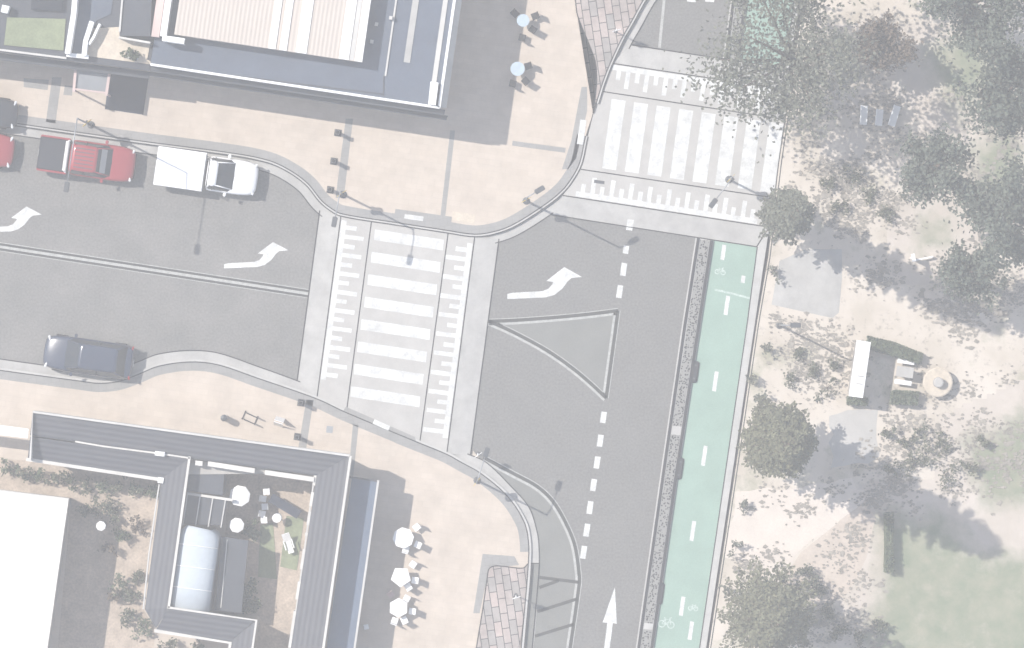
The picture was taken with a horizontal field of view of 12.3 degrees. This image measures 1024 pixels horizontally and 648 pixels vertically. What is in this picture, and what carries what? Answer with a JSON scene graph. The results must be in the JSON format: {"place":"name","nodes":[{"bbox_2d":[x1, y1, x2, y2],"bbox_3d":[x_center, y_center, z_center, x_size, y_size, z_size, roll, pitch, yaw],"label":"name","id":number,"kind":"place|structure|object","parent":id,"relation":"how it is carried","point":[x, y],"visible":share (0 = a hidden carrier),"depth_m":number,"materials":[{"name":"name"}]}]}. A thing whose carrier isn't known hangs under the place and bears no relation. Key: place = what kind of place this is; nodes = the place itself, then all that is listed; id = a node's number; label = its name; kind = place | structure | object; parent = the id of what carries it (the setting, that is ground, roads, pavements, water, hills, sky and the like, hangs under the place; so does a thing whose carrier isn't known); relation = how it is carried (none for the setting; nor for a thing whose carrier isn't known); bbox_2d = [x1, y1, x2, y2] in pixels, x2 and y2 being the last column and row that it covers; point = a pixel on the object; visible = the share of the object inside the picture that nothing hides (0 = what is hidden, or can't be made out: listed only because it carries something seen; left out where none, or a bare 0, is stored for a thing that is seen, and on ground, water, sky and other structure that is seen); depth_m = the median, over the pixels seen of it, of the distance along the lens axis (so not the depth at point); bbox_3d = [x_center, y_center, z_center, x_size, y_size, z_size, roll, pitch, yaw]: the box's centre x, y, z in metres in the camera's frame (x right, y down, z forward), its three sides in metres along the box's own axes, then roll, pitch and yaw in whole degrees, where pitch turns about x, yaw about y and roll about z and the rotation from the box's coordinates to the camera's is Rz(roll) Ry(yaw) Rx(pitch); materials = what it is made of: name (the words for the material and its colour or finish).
{"place":"outdoors","nodes":[
{"label":"outdoors","id":0,"kind":"place"},
{"bbox_2d":[0,0,155,78],"bbox_3d":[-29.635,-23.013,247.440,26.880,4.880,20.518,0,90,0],"label":"terrace building","id":1,"kind":"structure","parent":0,"point":[98,36],"depth_m":245.94,"materials":[{"name":"white concrete"}]},
{"bbox_2d":[0,135,318,379],"bbox_3d":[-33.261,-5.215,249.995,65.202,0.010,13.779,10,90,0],"label":"howard road","id":2,"kind":"structure","parent":0,"point":[142,264],"depth_m":250.00,"materials":[{"name":"asphalt"}]},
{"bbox_2d":[0,133,15,168],"bbox_3d":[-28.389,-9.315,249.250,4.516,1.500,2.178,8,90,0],"label":"parked car","id":3,"kind":"object","parent":2,"relation":"on","point":[7,146],"visible":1,"depth_m":249.23,"materials":[{"name":"red metal"}]},
{"bbox_2d":[36,134,136,182],"bbox_3d":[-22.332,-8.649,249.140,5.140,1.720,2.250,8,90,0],"label":"utility truck","id":4,"kind":"object","parent":2,"relation":"on","point":[107,161],"visible":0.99,"depth_m":248.98,"materials":[{"name":"red metal"}]},
{"bbox_2d":[43,334,133,379],"bbox_3d":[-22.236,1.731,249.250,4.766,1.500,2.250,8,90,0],"label":"parked car","id":5,"kind":"object","parent":2,"relation":"on","point":[86,356],"visible":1,"depth_m":248.91,"materials":[{"name":"grey metal"}]},
{"bbox_2d":[0,126,331,212],"bbox_3d":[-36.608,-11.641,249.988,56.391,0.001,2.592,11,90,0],"label":"gutter","id":6,"kind":"object","parent":2,"relation":"on","point":[308,195],"visible":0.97,"depth_m":249.99,"materials":[{"name":"concrete"}]},
{"bbox_2d":[153,146,259,195],"bbox_3d":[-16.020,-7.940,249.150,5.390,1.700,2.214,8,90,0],"label":"utility truck","id":7,"kind":"object","parent":2,"relation":"on","point":[184,169],"visible":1,"depth_m":248.83,"materials":[{"name":"white metal"}]},
{"bbox_2d":[0,351,538,646],"bbox_3d":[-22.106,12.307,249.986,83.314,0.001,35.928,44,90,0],"label":"gutter","id":8,"kind":"object","parent":2,"relation":"on","point":[490,472],"visible":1,"depth_m":249.99,"materials":[{"name":"concrete"}]},
{"bbox_2d":[0,133,552,563],"bbox_3d":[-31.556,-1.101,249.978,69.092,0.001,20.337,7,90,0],"label":"gutter joints","id":9,"kind":"object","parent":2,"relation":"on","point":[284,375],"visible":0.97,"depth_m":249.98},
{"bbox_2d":[17,124,586,235],"bbox_3d":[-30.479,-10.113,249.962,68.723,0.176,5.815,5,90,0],"label":"kerb","id":10,"kind":"structure","parent":2,"relation":"on","point":[311,188],"depth_m":249.87,"materials":[{"name":"concrete"}]},
{"bbox_2d":[297,210,498,454],"bbox_3d":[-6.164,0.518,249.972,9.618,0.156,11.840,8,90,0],"label":"howard crossing","id":11,"kind":"object","parent":2,"relation":"on","point":[395,328],"visible":1,"depth_m":249.90,"materials":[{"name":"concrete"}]},
{"bbox_2d":[0,371,527,647],"bbox_3d":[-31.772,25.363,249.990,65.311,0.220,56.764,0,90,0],"label":"footpath","id":12,"kind":"structure","parent":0,"point":[463,521],"depth_m":249.88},
{"bbox_2d":[0,489,70,647],"bbox_3d":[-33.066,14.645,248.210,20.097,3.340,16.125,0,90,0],"label":"white roof building","id":13,"kind":"structure","parent":12,"relation":"on","point":[33,528],"depth_m":246.60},
{"bbox_2d":[0,459,157,647],"bbox_3d":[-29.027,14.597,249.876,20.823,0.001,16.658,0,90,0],"label":"garden bed","id":14,"kind":"object","parent":12,"relation":"on","point":[90,617],"visible":0.75,"depth_m":249.88,"materials":[{"name":"soil"}]},
{"bbox_2d":[0,458,20,476],"bbox_3d":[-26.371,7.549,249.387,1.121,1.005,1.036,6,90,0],"label":"shrub","id":15,"kind":"object","parent":14,"relation":"on","point":[6,469],"visible":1,"depth_m":249.34,"materials":[{"name":"green plant"}]},
{"bbox_2d":[58,470,78,492],"bbox_3d":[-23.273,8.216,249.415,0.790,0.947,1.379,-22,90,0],"label":"shrub","id":16,"kind":"object","parent":14,"relation":"on","point":[69,481],"visible":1,"depth_m":249.39,"materials":[{"name":"green plant"}]},
{"bbox_2d":[90,494,114,518],"bbox_3d":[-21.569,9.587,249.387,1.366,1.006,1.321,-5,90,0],"label":"shrub","id":17,"kind":"object","parent":14,"relation":"on","point":[102,505],"visible":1,"depth_m":249.29,"materials":[{"name":"green plant"}]},
{"bbox_2d":[104,499,123,526],"bbox_3d":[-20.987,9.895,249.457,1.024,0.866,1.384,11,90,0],"label":"shrub","id":18,"kind":"object","parent":14,"relation":"on","point":[113,519],"visible":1,"depth_m":249.42,"materials":[{"name":"green plant"}]},
{"bbox_2d":[108,572,129,596],"bbox_3d":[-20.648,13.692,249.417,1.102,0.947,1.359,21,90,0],"label":"shrub","id":19,"kind":"object","parent":14,"relation":"on","point":[119,581],"visible":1,"depth_m":249.25,"materials":[{"name":"green plant"}]},
{"bbox_2d":[111,526,132,541],"bbox_3d":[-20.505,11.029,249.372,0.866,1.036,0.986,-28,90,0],"label":"shrub","id":20,"kind":"object","parent":14,"relation":"on","point":[120,533],"visible":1,"depth_m":249.24,"materials":[{"name":"green plant"}]},
{"bbox_2d":[118,607,135,628],"bbox_3d":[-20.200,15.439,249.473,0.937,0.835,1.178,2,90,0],"label":"shrub","id":21,"kind":"object","parent":14,"relation":"on","point":[127,620],"visible":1,"depth_m":249.33,"materials":[{"name":"green plant"}]},
{"bbox_2d":[127,514,147,536],"bbox_3d":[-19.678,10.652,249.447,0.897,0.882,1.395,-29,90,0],"label":"shrub","id":22,"kind":"object","parent":14,"relation":"on","point":[132,520],"visible":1,"depth_m":249.28,"materials":[{"name":"green plant"}]},
{"bbox_2d":[130,616,152,639],"bbox_3d":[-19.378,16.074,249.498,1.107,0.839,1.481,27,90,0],"label":"shrub","id":23,"kind":"object","parent":14,"relation":"on","point":[144,622],"visible":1,"depth_m":249.45,"materials":[{"name":"green plant"}]},
{"bbox_2d":[0,411,378,647],"bbox_3d":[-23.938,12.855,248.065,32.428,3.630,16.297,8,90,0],"label":"courtyard building","id":24,"kind":"structure","parent":12,"relation":"on","point":[169,460],"depth_m":246.73,"materials":[{"name":"metal"}]},
{"bbox_2d":[170,525,220,611],"bbox_3d":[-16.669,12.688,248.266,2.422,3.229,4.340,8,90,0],"label":"greenhouse","id":25,"kind":"object","parent":12,"relation":"on","point":[198,554],"visible":0.98,"depth_m":246.78,"materials":[{"name":"white plastic"}]},
{"bbox_2d":[215,536,248,612],"bbox_3d":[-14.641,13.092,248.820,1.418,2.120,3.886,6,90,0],"label":"garden shed","id":26,"kind":"structure","parent":12,"relation":"on","point":[232,571],"depth_m":247.80,"materials":[{"name":"metal"}]},
{"bbox_2d":[0,363,527,551],"bbox_3d":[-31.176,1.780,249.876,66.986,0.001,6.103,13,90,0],"label":"border band","id":27,"kind":"object","parent":12,"relation":"on","point":[498,494],"visible":0.98,"depth_m":249.88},
{"bbox_2d":[342,407,418,451],"bbox_3d":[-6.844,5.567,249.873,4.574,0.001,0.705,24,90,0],"label":"paving band","id":28,"kind":"object","parent":27,"relation":"on","point":[401,440],"visible":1,"depth_m":249.87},
{"bbox_2d":[299,400,312,447],"bbox_3d":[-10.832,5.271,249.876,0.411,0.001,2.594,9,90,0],"label":"paving band","id":29,"kind":"object","parent":12,"relation":"on","point":[305,425],"visible":0.83,"depth_m":249.88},
{"bbox_2d":[350,425,357,478],"bbox_3d":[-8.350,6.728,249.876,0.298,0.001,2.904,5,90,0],"label":"paving band","id":30,"kind":"object","parent":12,"relation":"on","point":[354,440],"visible":0.83,"depth_m":249.88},
{"bbox_2d":[390,598,406,617],"bbox_3d":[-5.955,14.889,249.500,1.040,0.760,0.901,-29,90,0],"label":"cafe table","id":31,"kind":"object","parent":12,"relation":"on","point":[398,607],"visible":1,"depth_m":249.12,"materials":[{"name":"white plastic"}]},
{"bbox_2d":[391,568,410,586],"bbox_3d":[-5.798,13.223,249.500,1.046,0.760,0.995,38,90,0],"label":"cafe table","id":32,"kind":"object","parent":12,"relation":"on","point":[400,577],"visible":1,"depth_m":249.12,"materials":[{"name":"white plastic"}]},
{"bbox_2d":[393,527,413,547],"bbox_3d":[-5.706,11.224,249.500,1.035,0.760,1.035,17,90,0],"label":"cafe table","id":33,"kind":"object","parent":12,"relation":"on","point":[403,537],"visible":1,"depth_m":249.12,"materials":[{"name":"white plastic"}]},
{"bbox_2d":[473,554,518,612],"bbox_3d":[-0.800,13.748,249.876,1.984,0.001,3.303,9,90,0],"label":"paving band","id":34,"kind":"object","parent":12,"relation":"on","point":[488,561],"visible":1,"depth_m":249.88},
{"bbox_2d":[218,474,312,647],"bbox_3d":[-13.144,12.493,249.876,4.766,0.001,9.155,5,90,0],"label":"courtyard paving","id":35,"kind":"structure","parent":0,"point":[275,611],"depth_m":249.88,"materials":[{"name":"concrete"}]},
{"bbox_2d":[229,518,243,532],"bbox_3d":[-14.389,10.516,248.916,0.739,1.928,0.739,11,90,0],"label":"table","id":36,"kind":"object","parent":35,"relation":"on","point":[236,525],"visible":1,"depth_m":248.04,"materials":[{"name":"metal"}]},
{"bbox_2d":[229,485,249,505],"bbox_3d":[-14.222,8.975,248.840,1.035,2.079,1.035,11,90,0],"label":"parasol","id":37,"kind":"object","parent":35,"relation":"on","point":[239,495],"visible":1,"depth_m":247.92,"materials":[{"name":"fabric"}]},
{"bbox_2d":[258,523,276,578],"bbox_3d":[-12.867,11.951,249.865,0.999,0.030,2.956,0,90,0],"label":"grass strip","id":38,"kind":"object","parent":35,"relation":"on","point":[267,564],"depth_m":249.85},
{"bbox_2d":[268,494,301,518],"bbox_3d":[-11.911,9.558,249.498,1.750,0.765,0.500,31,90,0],"label":"long table","id":39,"kind":"object","parent":35,"relation":"on","point":[285,506],"visible":1,"depth_m":249.12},
{"bbox_2d":[280,516,303,569],"bbox_3d":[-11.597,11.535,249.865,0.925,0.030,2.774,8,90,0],"label":"grass strip","id":40,"kind":"object","parent":35,"relation":"on","point":[293,526],"depth_m":249.85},
{"bbox_2d":[282,532,294,553],"bbox_3d":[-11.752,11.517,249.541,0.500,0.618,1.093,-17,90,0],"label":"lounge chair","id":41,"kind":"object","parent":40,"relation":"on","point":[287,539],"visible":1,"depth_m":249.48,"materials":[{"name":"white plastic"}]},
{"bbox_2d":[0,0,592,224],"bbox_3d":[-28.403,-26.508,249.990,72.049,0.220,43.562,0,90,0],"label":"footpath","id":42,"kind":"structure","parent":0,"point":[397,161],"depth_m":249.88,"materials":[{"name":"concrete"}]},
{"bbox_2d":[0,97,18,128],"bbox_3d":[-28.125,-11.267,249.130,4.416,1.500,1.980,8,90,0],"label":"parked car","id":43,"kind":"object","parent":42,"relation":"on","point":[9,110],"visible":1,"depth_m":249.09,"materials":[{"name":"grey metal"}]},
{"bbox_2d":[24,78,48,89],"bbox_3d":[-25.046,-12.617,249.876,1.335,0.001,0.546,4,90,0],"label":"paving band","id":44,"kind":"object","parent":42,"relation":"on","point":[37,83],"visible":1,"depth_m":249.88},
{"bbox_2d":[46,77,61,122],"bbox_3d":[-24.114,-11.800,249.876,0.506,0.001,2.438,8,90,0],"label":"paving band","id":45,"kind":"object","parent":42,"relation":"on","point":[53,98],"visible":1,"depth_m":249.88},
{"bbox_2d":[63,118,94,192],"bbox_3d":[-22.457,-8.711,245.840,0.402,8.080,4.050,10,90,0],"label":"street lamp","id":46,"kind":"object","parent":42,"relation":"on","point":[90,124],"visible":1,"depth_m":241.86,"materials":[{"name":"metal"}]},
{"bbox_2d":[72,70,110,96],"bbox_3d":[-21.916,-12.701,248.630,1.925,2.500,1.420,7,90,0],"label":"entrance canopy","id":47,"kind":"object","parent":42,"relation":"on","point":[89,81],"visible":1,"depth_m":247.50,"materials":[{"name":"grey glass"}]},
{"bbox_2d":[105,74,147,114],"bbox_3d":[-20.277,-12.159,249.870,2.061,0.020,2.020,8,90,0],"label":"entrance mat","id":48,"kind":"object","parent":42,"relation":"on","point":[127,94],"visible":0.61,"depth_m":249.86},
{"bbox_2d":[17,115,584,233],"bbox_3d":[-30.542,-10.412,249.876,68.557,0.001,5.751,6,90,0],"label":"border band","id":49,"kind":"object","parent":42,"relation":"on","point":[328,200],"visible":1,"depth_m":249.88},
{"bbox_2d":[336,119,352,197],"bbox_3d":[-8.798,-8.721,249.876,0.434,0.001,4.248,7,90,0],"label":"paving band","id":50,"kind":"object","parent":42,"relation":"on","point":[344,158],"visible":1,"depth_m":249.88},
{"bbox_2d":[394,209,451,222],"bbox_3d":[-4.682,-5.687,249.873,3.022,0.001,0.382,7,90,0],"label":"paving band","id":51,"kind":"object","parent":42,"relation":"on","point":[426,216],"visible":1,"depth_m":249.87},
{"bbox_2d":[441,131,454,215],"bbox_3d":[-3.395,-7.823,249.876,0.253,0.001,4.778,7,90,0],"label":"paving band","id":52,"kind":"object","parent":42,"relation":"on","point":[447,174],"visible":1,"depth_m":249.88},
{"bbox_2d":[452,211,474,223],"bbox_3d":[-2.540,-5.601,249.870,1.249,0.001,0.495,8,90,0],"label":"landing patch","id":53,"kind":"object","parent":42,"relation":"on","point":[463,217],"visible":1,"depth_m":249.87,"materials":[{"name":"tile"}]},
{"bbox_2d":[511,62,524,75],"bbox_3d":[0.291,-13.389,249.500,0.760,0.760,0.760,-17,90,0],"label":"cafe table","id":54,"kind":"object","parent":42,"relation":"on","point":[517,68],"visible":1,"depth_m":249.12,"materials":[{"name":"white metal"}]},
{"bbox_2d":[512,141,565,152],"bbox_3d":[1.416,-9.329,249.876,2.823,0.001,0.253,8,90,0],"label":"paving band","id":55,"kind":"object","parent":42,"relation":"on","point":[538,146],"visible":1,"depth_m":249.88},
{"bbox_2d":[562,87,586,168],"bbox_3d":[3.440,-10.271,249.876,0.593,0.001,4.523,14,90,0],"label":"paving band","id":56,"kind":"object","parent":42,"relation":"on","point":[581,115],"visible":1,"depth_m":249.88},
{"bbox_2d":[577,119,585,144],"bbox_3d":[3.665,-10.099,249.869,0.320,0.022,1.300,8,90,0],"label":"tactile plate","id":57,"kind":"object","parent":56,"relation":"on","point":[581,133],"visible":1,"depth_m":249.87,"materials":[{"name":"white paint"}]},
{"bbox_2d":[150,0,461,119],"bbox_3d":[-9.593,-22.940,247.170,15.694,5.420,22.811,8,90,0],"label":"shop building","id":58,"kind":"structure","parent":0,"point":[395,56],"depth_m":245.60,"materials":[{"name":"metal"}]},
{"bbox_2d":[471,124,589,457],"bbox_3d":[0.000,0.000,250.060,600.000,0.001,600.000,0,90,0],"label":"ground","id":59,"kind":"structure","parent":0,"point":[473,453],"depth_m":250.06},
{"bbox_2d":[0,359,530,563],"bbox_3d":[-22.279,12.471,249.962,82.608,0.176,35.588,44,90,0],"label":"kerb","id":60,"kind":"structure","parent":59,"relation":"on","point":[419,441],"depth_m":249.87,"materials":[{"name":"concrete"}]},
{"bbox_2d":[0,123,587,562],"bbox_3d":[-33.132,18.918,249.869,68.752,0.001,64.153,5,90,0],"label":"kerb joints","id":61,"kind":"object","parent":60,"relation":"on","point":[338,215],"visible":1,"depth_m":249.87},
{"bbox_2d":[700,3,797,647],"bbox_3d":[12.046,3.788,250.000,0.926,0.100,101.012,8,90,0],"label":"edge strip","id":62,"kind":"object","parent":59,"relation":"on","point":[761,257],"visible":0.67,"depth_m":249.95,"materials":[{"name":"concrete"}]},
{"bbox_2d":[699,5,793,647],"bbox_3d":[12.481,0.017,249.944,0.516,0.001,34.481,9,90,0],"label":"edge strip joints","id":63,"kind":"object","parent":62,"relation":"on","point":[730,436],"visible":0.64,"depth_m":249.94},
{"bbox_2d":[472,0,760,647],"bbox_3d":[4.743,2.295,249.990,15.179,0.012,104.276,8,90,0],"label":"strand road","id":64,"kind":"structure","parent":0,"point":[579,362],"depth_m":250.00,"materials":[{"name":"asphalt"}]},
{"bbox_2d":[476,563,539,647],"bbox_3d":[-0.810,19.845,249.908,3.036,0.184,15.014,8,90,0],"label":"traffic island","id":65,"kind":"structure","parent":64,"relation":"on","point":[503,619],"depth_m":249.83,"materials":[{"name":"concrete"}]},
{"bbox_2d":[485,191,565,241],"bbox_3d":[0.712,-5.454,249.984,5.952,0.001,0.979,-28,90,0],"label":"corner gutter","id":66,"kind":"object","parent":64,"relation":"on","point":[531,221],"visible":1,"depth_m":249.98,"materials":[{"name":"concrete"}]},
{"bbox_2d":[575,0,656,112],"bbox_3d":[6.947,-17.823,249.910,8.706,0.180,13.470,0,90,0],"label":"traffic island","id":67,"kind":"structure","parent":64,"relation":"on","point":[604,46],"depth_m":249.83,"materials":[{"name":"concrete"}]},
{"bbox_2d":[552,45,787,246],"bbox_3d":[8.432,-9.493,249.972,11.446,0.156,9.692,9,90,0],"label":"strand crossing","id":68,"kind":"object","parent":64,"relation":"on","point":[659,157],"visible":0.87,"depth_m":249.90,"materials":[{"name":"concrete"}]},
{"bbox_2d":[636,238,713,647],"bbox_3d":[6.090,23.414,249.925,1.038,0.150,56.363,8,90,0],"label":"lane separator","id":69,"kind":"object","parent":64,"relation":"on","point":[682,387],"visible":1,"depth_m":249.87,"materials":[{"name":"grey concrete"}]},
{"bbox_2d":[654,240,756,647],"bbox_3d":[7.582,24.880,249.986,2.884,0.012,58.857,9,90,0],"label":"cycle lane","id":70,"kind":"structure","parent":64,"relation":"on","point":[704,455],"depth_m":249.99,"materials":[{"name":"green paint"}]},
{"bbox_2d":[723,0,747,58],"bbox_3d":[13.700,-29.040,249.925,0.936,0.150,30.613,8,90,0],"label":"lane separator","id":71,"kind":"object","parent":64,"relation":"on","point":[733,20],"visible":0.35,"depth_m":249.87,"materials":[{"name":"grey concrete"}]},
{"bbox_2d":[740,0,792,64],"bbox_3d":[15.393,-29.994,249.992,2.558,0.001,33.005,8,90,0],"label":"cycle lane","id":72,"kind":"structure","parent":64,"relation":"on","point":[748,13],"depth_m":249.99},
{"bbox_2d":[783,501,874,608],"bbox_3d":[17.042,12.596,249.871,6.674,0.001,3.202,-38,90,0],"label":"park path","id":73,"kind":"structure","parent":0,"point":[806,556],"depth_m":249.87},
{"bbox_2d":[792,563,817,582],"bbox_3d":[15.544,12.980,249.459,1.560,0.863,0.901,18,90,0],"label":"shrub","id":74,"kind":"object","parent":73,"relation":"on","point":[806,568],"visible":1,"depth_m":249.36,"materials":[{"name":"green plant"}]},
{"bbox_2d":[709,0,1023,647],"bbox_3d":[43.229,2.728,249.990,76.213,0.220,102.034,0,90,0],"label":"park ground","id":75,"kind":"structure","parent":0,"point":[893,316],"depth_m":249.88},
{"bbox_2d":[708,6,804,647],"bbox_3d":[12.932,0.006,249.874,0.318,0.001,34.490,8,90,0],"label":"kerb joints","id":76,"kind":"object","parent":75,"relation":"on","point":[746,390],"visible":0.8,"depth_m":249.87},
{"bbox_2d":[716,555,817,647],"bbox_3d":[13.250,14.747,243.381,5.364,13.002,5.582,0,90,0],"label":"pine tree","id":77,"kind":"object","parent":75,"relation":"on","point":[771,615],"visible":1,"depth_m":242.96,"materials":[{"name":"green plant"}]},
{"bbox_2d":[662,0,882,163],"bbox_3d":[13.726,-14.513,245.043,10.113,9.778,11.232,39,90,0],"label":"tree","id":78,"kind":"object","parent":75,"relation":"on","point":[798,66],"visible":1,"depth_m":242.89,"materials":[{"name":"green plant"}]},
{"bbox_2d":[737,395,818,478],"bbox_3d":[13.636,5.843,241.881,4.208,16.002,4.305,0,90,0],"label":"pine tree","id":79,"kind":"object","parent":75,"relation":"on","point":[780,441],"visible":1,"depth_m":238.85,"materials":[{"name":"green plant"}]},
{"bbox_2d":[754,185,816,245],"bbox_3d":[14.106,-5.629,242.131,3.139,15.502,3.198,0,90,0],"label":"pine tree","id":80,"kind":"object","parent":75,"relation":"on","point":[788,215],"visible":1,"depth_m":239.43,"materials":[{"name":"green plant"}]},
{"bbox_2d":[724,478,864,581],"bbox_3d":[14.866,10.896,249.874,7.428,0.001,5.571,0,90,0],"label":"pale sand patch","id":81,"kind":"object","parent":75,"relation":"on","point":[759,527],"visible":0.87,"depth_m":249.87,"materials":[{"name":"sand"}]},
{"bbox_2d":[772,249,841,317],"bbox_3d":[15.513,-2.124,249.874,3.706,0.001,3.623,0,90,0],"label":"concrete pad","id":82,"kind":"object","parent":75,"relation":"on","point":[811,280],"visible":1,"depth_m":249.87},
{"bbox_2d":[829,198,848,215],"bbox_3d":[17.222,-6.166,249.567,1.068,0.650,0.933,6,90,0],"label":"shrub","id":83,"kind":"object","parent":75,"relation":"on","point":[833,207],"visible":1,"depth_m":249.48,"materials":[{"name":"green plant"}]},
{"bbox_2d":[840,163,864,188],"bbox_3d":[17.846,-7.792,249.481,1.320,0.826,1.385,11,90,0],"label":"shrub","id":84,"kind":"object","parent":75,"relation":"on","point":[857,176],"visible":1,"depth_m":249.46,"materials":[{"name":"green plant"}]},
{"bbox_2d":[829,409,878,467],"bbox_3d":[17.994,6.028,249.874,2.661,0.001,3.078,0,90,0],"label":"concrete pad","id":85,"kind":"object","parent":75,"relation":"on","point":[849,428],"visible":1,"depth_m":249.87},
{"bbox_2d":[846,396,868,405],"bbox_3d":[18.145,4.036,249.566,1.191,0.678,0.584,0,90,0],"label":"hedge","id":86,"kind":"object","parent":75,"relation":"on","point":[855,401],"visible":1,"depth_m":249.33,"materials":[{"name":"green plant"}]},
{"bbox_2d":[848,340,870,397],"bbox_3d":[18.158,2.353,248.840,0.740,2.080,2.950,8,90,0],"label":"kiosk","id":87,"kind":"object","parent":75,"relation":"on","point":[859,368],"visible":1,"depth_m":247.88,"materials":[{"name":"white plastic"}]},
{"bbox_2d":[875,204,895,223],"bbox_3d":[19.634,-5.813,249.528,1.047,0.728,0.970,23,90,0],"label":"shrub","id":88,"kind":"object","parent":75,"relation":"on","point":[883,212],"visible":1,"depth_m":249.38,"materials":[{"name":"green plant"}]},
{"bbox_2d":[888,104,900,126],"bbox_3d":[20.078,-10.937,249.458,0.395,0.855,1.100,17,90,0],"label":"park bench","id":89,"kind":"object","parent":75,"relation":"on","point":[894,115],"visible":1,"depth_m":249.41,"materials":[{"name":"white plastic"}]},
{"bbox_2d":[866,336,923,364],"bbox_3d":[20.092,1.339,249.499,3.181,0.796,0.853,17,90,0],"label":"hedge","id":90,"kind":"object","parent":75,"relation":"on","point":[890,348],"visible":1,"depth_m":249.26,"materials":[{"name":"green plant"}]},
{"bbox_2d":[894,358,913,385],"bbox_3d":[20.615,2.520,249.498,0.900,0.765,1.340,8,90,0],"label":"picnic table","id":91,"kind":"object","parent":75,"relation":"on","point":[906,372],"visible":1,"depth_m":249.12,"materials":[{"name":"concrete"}]},
{"bbox_2d":[889,390,919,405],"bbox_3d":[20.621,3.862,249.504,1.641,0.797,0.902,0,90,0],"label":"hedge","id":92,"kind":"object","parent":75,"relation":"on","point":[903,397],"visible":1,"depth_m":249.25,"materials":[{"name":"green plant"}]},
{"bbox_2d":[898,450,930,476],"bbox_3d":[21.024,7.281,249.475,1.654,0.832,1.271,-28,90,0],"label":"shrub","id":93,"kind":"object","parent":75,"relation":"on","point":[911,462],"visible":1,"depth_m":249.43,"materials":[{"name":"green plant"}]},
{"bbox_2d":[811,24,1023,647],"bbox_3d":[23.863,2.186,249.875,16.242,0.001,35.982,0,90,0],"label":"lawn","id":94,"kind":"structure","parent":75,"relation":"on","point":[955,579],"depth_m":249.88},
{"bbox_2d":[827,624,851,641],"bbox_3d":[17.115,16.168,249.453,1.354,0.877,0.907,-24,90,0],"label":"shrub","id":95,"kind":"object","parent":94,"relation":"on","point":[834,635],"visible":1,"depth_m":249.26,"materials":[{"name":"green plant"}]},
{"bbox_2d":[731,15,1023,647],"bbox_3d":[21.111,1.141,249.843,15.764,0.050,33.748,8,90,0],"label":"leaf litter","id":96,"kind":"object","parent":94,"relation":"on","point":[827,168],"visible":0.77,"depth_m":249.84,"materials":[{"name":"plant"}]},
{"bbox_2d":[870,617,889,635],"bbox_3d":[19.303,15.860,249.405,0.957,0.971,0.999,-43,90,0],"label":"shrub","id":97,"kind":"object","parent":94,"relation":"on","point":[881,624],"visible":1,"depth_m":249.31,"materials":[{"name":"green plant"}]},
{"bbox_2d":[851,8,923,74],"bbox_3d":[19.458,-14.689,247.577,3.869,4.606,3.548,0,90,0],"label":"tree","id":98,"kind":"object","parent":94,"relation":"on","point":[885,37],"visible":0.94,"depth_m":246.61,"materials":[{"name":"green plant"}]},
{"bbox_2d":[883,512,895,572],"bbox_3d":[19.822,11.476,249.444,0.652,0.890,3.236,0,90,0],"label":"hedge","id":99,"kind":"object","parent":94,"relation":"on","point":[888,520],"visible":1,"depth_m":249.18,"materials":[{"name":"green plant"}]},
{"bbox_2d":[934,431,954,453],"bbox_3d":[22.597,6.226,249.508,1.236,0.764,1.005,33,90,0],"label":"shrub","id":100,"kind":"object","parent":94,"relation":"on","point":[941,442],"visible":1,"depth_m":249.47,"materials":[{"name":"green plant"}]},
{"bbox_2d":[938,461,960,490],"bbox_3d":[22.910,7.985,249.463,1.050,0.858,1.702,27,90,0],"label":"shrub","id":101,"kind":"object","parent":94,"relation":"on","point":[946,480],"visible":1,"depth_m":249.37,"materials":[{"name":"green plant"}]},
{"bbox_2d":[930,229,1011,314],"bbox_3d":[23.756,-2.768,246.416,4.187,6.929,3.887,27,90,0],"label":"tree","id":102,"kind":"object","parent":94,"relation":"on","point":[961,266],"visible":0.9,"depth_m":244.74,"materials":[{"name":"green plant"}]},
{"bbox_2d":[943,144,1023,281],"bbox_3d":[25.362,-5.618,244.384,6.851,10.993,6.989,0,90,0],"label":"tree","id":103,"kind":"object","parent":94,"relation":"on","point":[1004,230],"visible":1,"depth_m":241.29,"materials":[{"name":"green plant"}]},
{"bbox_2d":[947,26,1023,148],"bbox_3d":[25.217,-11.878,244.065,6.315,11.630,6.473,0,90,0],"label":"tree","id":104,"kind":"object","parent":94,"relation":"on","point":[1002,103],"visible":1,"depth_m":241.27,"materials":[{"name":"green plant"}]},
{"bbox_2d":[909,418,927,444],"bbox_3d":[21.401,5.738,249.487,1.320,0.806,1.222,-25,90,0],"label":"shrub","id":105,"kind":"object","parent":75,"relation":"on","point":[919,431],"visible":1,"depth_m":249.42,"materials":[{"name":"green plant"}]},
{"bbox_2d":[913,442,944,467],"bbox_3d":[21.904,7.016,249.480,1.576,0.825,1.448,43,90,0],"label":"shrub","id":106,"kind":"object","parent":75,"relation":"on","point":[918,461],"visible":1,"depth_m":249.34,"materials":[{"name":"green plant"}]},
{"bbox_2d":[894,122,980,208],"bbox_3d":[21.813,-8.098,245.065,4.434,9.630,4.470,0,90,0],"label":"tree","id":107,"kind":"object","parent":75,"relation":"on","point":[935,155],"visible":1,"depth_m":242.90,"materials":[{"name":"green plant"}]},
{"bbox_2d":[923,367,952,396],"bbox_3d":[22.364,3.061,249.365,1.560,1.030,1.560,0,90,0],"label":"round seat","id":108,"kind":"object","parent":75,"relation":"on","point":[937,382],"visible":1,"depth_m":249.25,"materials":[{"name":"concrete"}]},
{"bbox_2d":[908,0,1023,65],"bbox_3d":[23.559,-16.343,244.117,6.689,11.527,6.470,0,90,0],"label":"tree","id":109,"kind":"object","parent":75,"relation":"on","point":[973,21],"visible":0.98,"depth_m":241.12,"materials":[{"name":"green plant"}]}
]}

